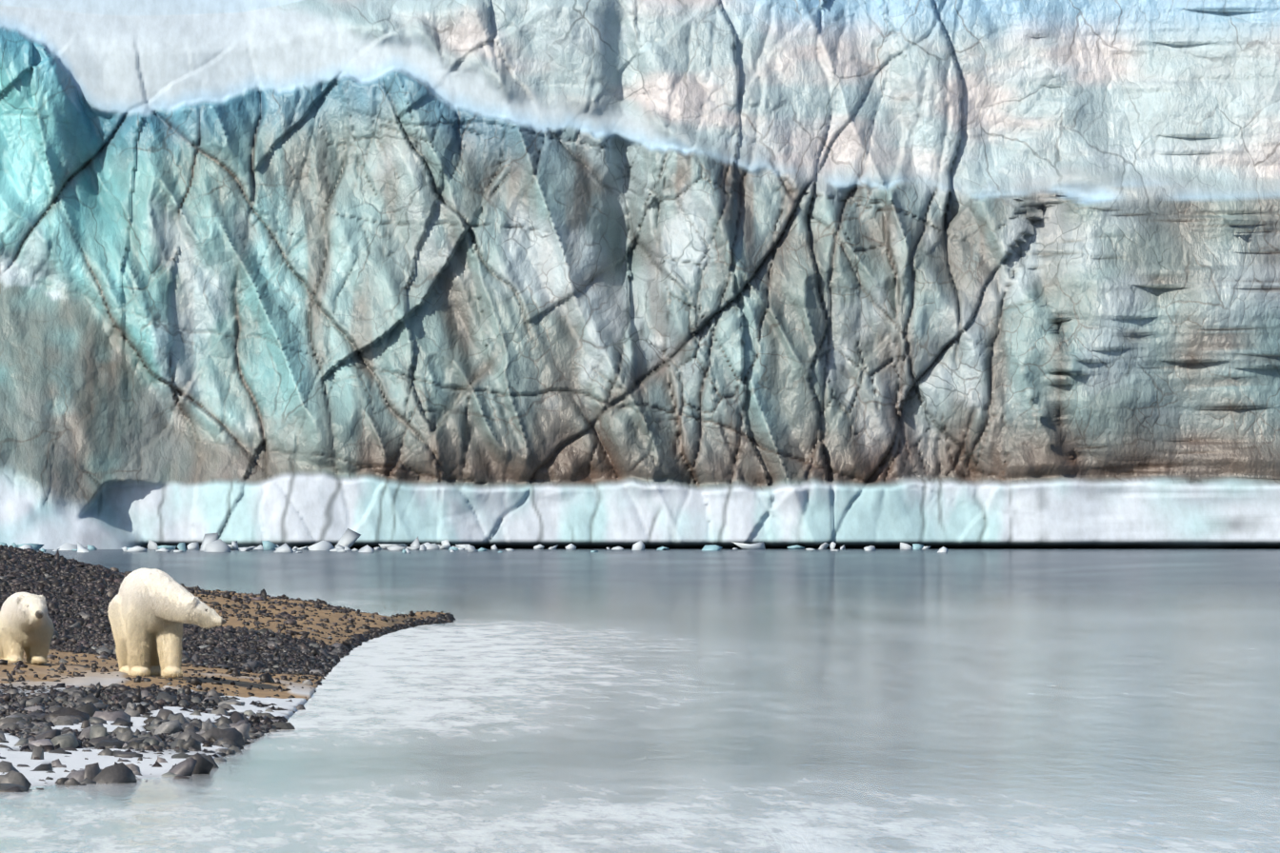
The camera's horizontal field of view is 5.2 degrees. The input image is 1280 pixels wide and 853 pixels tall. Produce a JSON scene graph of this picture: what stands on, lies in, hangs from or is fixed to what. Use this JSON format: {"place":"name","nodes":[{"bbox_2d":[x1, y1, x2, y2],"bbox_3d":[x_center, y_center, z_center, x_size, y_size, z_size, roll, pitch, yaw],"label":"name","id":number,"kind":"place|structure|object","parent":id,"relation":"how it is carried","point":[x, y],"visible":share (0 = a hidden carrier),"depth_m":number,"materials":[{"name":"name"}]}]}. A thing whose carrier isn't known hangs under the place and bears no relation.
{"place":"outdoors","nodes":[
{"label":"outdoors","id":0,"kind":"place"},
{"bbox_2d":[0,557,444,786],"bbox_3d":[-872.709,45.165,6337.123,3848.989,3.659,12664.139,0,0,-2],"label":"ground","id":1,"kind":"structure","parent":0,"point":[75,760],"depth_m":140.25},
{"bbox_2d":[0,592,54,664],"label":"polar bear","id":2,"kind":"object","parent":1,"relation":"on","point":[26,624],"visible":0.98,"depth_m":145.71,"materials":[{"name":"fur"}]},
{"bbox_2d":[107,567,226,679],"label":"polar bear","id":3,"kind":"object","parent":1,"relation":"on","point":[151,611],"visible":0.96,"depth_m":142.47},
{"bbox_2d":[0,544,455,792],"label":"beach cobbles","id":4,"kind":"object","parent":1,"relation":"on","point":[224,731],"visible":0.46,"depth_m":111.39,"materials":[{"name":"stone"}]},
{"bbox_2d":[0,549,1279,852],"bbox_3d":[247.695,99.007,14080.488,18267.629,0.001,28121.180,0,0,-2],"label":"water","id":5,"kind":"structure","parent":0,"point":[832,702],"depth_m":128.02,"materials":[{"name":"grey liquid"}]},
{"bbox_2d":[0,528,947,553],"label":"brash ice","id":6,"kind":"structure","parent":5,"relation":"on","point":[211,543],"depth_m":956.72,"materials":[{"name":"white ice"}]},
{"bbox_2d":[0,0,1279,549],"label":"glacier","id":7,"kind":"object","parent":5,"relation":"on","point":[770,274],"visible":1,"depth_m":1002.78,"materials":[{"name":"ice"}]}
]}

